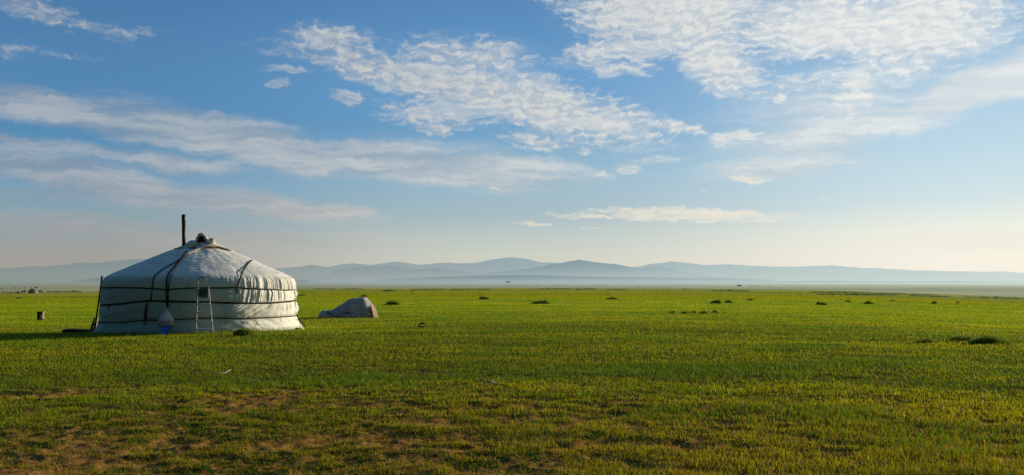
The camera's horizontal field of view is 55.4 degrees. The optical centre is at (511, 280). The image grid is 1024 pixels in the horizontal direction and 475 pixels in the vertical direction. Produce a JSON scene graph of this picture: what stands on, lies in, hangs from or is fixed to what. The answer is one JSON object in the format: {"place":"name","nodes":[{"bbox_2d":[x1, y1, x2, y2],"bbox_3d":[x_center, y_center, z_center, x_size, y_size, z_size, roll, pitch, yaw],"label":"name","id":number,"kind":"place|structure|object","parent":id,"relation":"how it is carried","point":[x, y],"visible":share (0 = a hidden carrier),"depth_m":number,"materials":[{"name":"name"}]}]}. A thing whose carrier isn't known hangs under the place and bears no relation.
{"place":"outdoors","nodes":[
{"label":"outdoors","id":0,"kind":"place"},
{"bbox_2d":[37,311,44,320],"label":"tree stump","id":1,"kind":"object","parent":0,"point":[40,315],"visible":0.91,"depth_m":43.55,"materials":[{"name":"beige wood"}]},
{"bbox_2d":[0,259,146,281],"bbox_3d":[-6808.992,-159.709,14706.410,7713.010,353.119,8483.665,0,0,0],"label":"hills","id":2,"kind":"structure","parent":0,"point":[72,272],"depth_m":12807.19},
{"bbox_2d":[0,278,309,283],"bbox_3d":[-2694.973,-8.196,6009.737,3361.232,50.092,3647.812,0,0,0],"label":"hills","id":3,"kind":"structure","parent":0,"point":[92,281],"depth_m":5263.31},
{"bbox_2d":[332,265,410,275],"bbox_3d":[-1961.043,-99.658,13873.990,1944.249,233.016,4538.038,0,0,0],"label":"hills","id":4,"kind":"structure","parent":0,"point":[364,270],"depth_m":13234.77,"materials":[{"name":"grey"}]},
{"bbox_2d":[295,268,492,281],"bbox_3d":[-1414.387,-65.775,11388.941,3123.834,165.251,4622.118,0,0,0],"label":"hills","id":5,"kind":"structure","parent":0,"point":[412,273],"depth_m":10460.87,"materials":[{"name":"grey"}]},
{"bbox_2d":[273,257,556,279],"bbox_3d":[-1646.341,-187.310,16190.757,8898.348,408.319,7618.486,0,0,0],"label":"hills","id":6,"kind":"structure","parent":0,"point":[500,265],"depth_m":15369.69,"materials":[{"name":"grey"}]},
{"bbox_2d":[0,282,1023,474],"bbox_3d":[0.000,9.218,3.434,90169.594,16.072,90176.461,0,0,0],"label":"ground","id":7,"kind":"structure","parent":0,"point":[1011,290],"depth_m":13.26,"materials":[{"name":"green plant"}]},
{"bbox_2d":[28,289,37,293],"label":"yurt","id":8,"kind":"object","parent":7,"relation":"on","point":[32,291],"visible":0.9,"depth_m":341.10,"materials":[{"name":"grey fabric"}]},
{"bbox_2d":[62,329,93,332],"bbox_3d":[-13.852,1.623,31.279,1.124,0.128,0.718,0,0,0],"label":"timber pile","id":9,"kind":"object","parent":7,"relation":"on","point":[73,330],"visible":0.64,"depth_m":30.92,"materials":[{"name":"brown wood"}]},
{"bbox_2d":[90,317,97,328],"bbox_3d":[-14.102,1.482,32.906,0.138,0.514,0.800,0,0,-38],"label":"leaning board","id":10,"kind":"object","parent":7,"relation":"on","point":[92,324],"visible":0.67,"depth_m":32.85,"materials":[{"name":"brown wood"}]},
{"bbox_2d":[94,276,102,329],"bbox_3d":[-13.329,0.775,31.400,0.309,1.863,0.060,0,0,0],"label":"wooden pole","id":11,"kind":"object","parent":7,"relation":"on","point":[98,303],"visible":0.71,"depth_m":31.38,"materials":[{"name":"brown wood"}]},
{"bbox_2d":[161,325,169,334],"bbox_3d":[-10.007,1.415,28.165,0.232,0.318,0.346,0,0,0],"label":"blue board","id":12,"kind":"object","parent":7,"relation":"on","point":[165,329],"visible":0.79,"depth_m":28.14,"materials":[{"name":"plastic"}]},
{"bbox_2d":[93,214,306,333],"bbox_3d":[-9.949,-0.166,31.519,6.605,3.931,6.346,0,0,0],"label":"yurt","id":13,"kind":"object","parent":7,"relation":"on","point":[247,292],"visible":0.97,"depth_m":29.16,"materials":[{"name":"fabric"}]},
{"bbox_2d":[158,304,174,325],"bbox_3d":[-10.063,1.014,28.379,0.478,0.654,0.274,0,0,0],"label":"hanging sack","id":14,"kind":"object","parent":13,"relation":"hanging from","point":[166,318],"visible":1,"depth_m":28.29,"materials":[{"name":"fabric"}]},
{"bbox_2d":[195,277,213,333],"bbox_3d":[-8.857,0.726,28.208,0.586,1.656,0.447,0,0,0],"label":"step ladder","id":15,"kind":"object","parent":7,"relation":"on","point":[203,293],"visible":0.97,"depth_m":28.21,"materials":[{"name":"metal"}]},
{"bbox_2d":[233,328,252,335],"bbox_3d":[-7.387,1.404,26.730,0.541,0.254,0.550,0,0,40],"label":"leafy bush","id":16,"kind":"object","parent":7,"relation":"on","point":[241,331],"visible":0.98,"depth_m":26.63,"materials":[{"name":"green plant"}]},
{"bbox_2d":[318,297,378,317],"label":"tarpaulin heap","id":17,"kind":"object","parent":7,"relation":"on","point":[361,307],"visible":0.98,"depth_m":42.73,"materials":[{"name":"grey fabric"}]},
{"bbox_2d":[383,299,400,304],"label":"grass tussock","id":18,"kind":"object","parent":7,"relation":"on","point":[392,303],"depth_m":70.11,"materials":[{"name":"green plant"}]},
{"bbox_2d":[0,353,1022,474],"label":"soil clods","id":19,"kind":"object","parent":7,"relation":"on","point":[381,439],"visible":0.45,"depth_m":8.76,"materials":[{"name":"brown soil"}]},
{"bbox_2d":[531,299,548,303],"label":"grass tussock","id":20,"kind":"object","parent":7,"relation":"on","point":[542,302],"depth_m":72.55,"materials":[{"name":"green plant"}]},
{"bbox_2d":[711,298,721,303],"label":"grass tussock","id":21,"kind":"object","parent":7,"relation":"on","point":[718,301],"depth_m":76.36,"materials":[{"name":"green plant"}]},
{"bbox_2d":[915,336,934,343],"bbox_3d":[10.256,1.457,24.249,0.534,0.244,0.392,0,0,0],"label":"grass tussock","id":22,"kind":"object","parent":7,"relation":"on","point":[927,341],"depth_m":24.20,"materials":[{"name":"green plant"}]},
{"bbox_2d":[948,333,974,340],"bbox_3d":[11.699,1.446,25.280,0.855,0.257,0.431,0,0,0],"label":"grass tussock","id":23,"kind":"object","parent":7,"relation":"on","point":[965,337],"depth_m":25.22,"materials":[{"name":"green plant"}]},
{"bbox_2d":[968,331,1013,343],"bbox_3d":[11.820,1.370,24.096,1.186,0.415,0.659,0,0,0],"label":"grass tussock","id":24,"kind":"object","parent":7,"relation":"on","point":[988,339],"depth_m":23.96,"materials":[{"name":"green plant"}]},
{"bbox_2d":[0,337,1023,474],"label":"dead straw","id":25,"kind":"object","parent":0,"point":[472,425],"visible":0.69,"depth_m":9.27,"materials":[{"name":"yellow plant"}]},
{"bbox_2d":[0,0,1023,272],"label":"sky","id":26,"kind":"structure","parent":0,"point":[885,134],"materials":[{"name":"blue"}]},
{"bbox_2d":[486,260,639,276],"bbox_3d":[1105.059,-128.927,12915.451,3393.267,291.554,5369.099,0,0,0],"label":"hills","id":27,"kind":"structure","parent":0,"point":[578,268],"depth_m":11880.88,"materials":[{"name":"grey"}]},
{"bbox_2d":[375,275,774,282],"bbox_3d":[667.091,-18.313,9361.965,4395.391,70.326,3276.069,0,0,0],"label":"hills","id":28,"kind":"structure","parent":0,"point":[532,278],"depth_m":8550.19,"materials":[{"name":"grey"}]},
{"bbox_2d":[632,266,726,277],"bbox_3d":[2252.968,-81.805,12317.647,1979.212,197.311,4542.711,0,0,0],"label":"hills","id":29,"kind":"structure","parent":0,"point":[660,272],"depth_m":11493.65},
{"bbox_2d":[634,261,1023,276],"bbox_3d":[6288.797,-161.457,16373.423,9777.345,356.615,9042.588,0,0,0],"label":"hills","id":30,"kind":"structure","parent":0,"point":[721,270],"depth_m":15887.45,"materials":[{"name":"grey"}]},
{"bbox_2d":[725,268,1023,281],"bbox_3d":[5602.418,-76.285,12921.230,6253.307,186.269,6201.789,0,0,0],"label":"hills","id":31,"kind":"structure","parent":0,"point":[775,274],"depth_m":11908.24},
{"bbox_2d":[725,281,1023,283],"bbox_3d":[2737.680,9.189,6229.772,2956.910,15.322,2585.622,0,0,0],"label":"hills","id":32,"kind":"structure","parent":0,"point":[980,282],"depth_m":5938.92,"materials":[{"name":"grey"}]}
]}

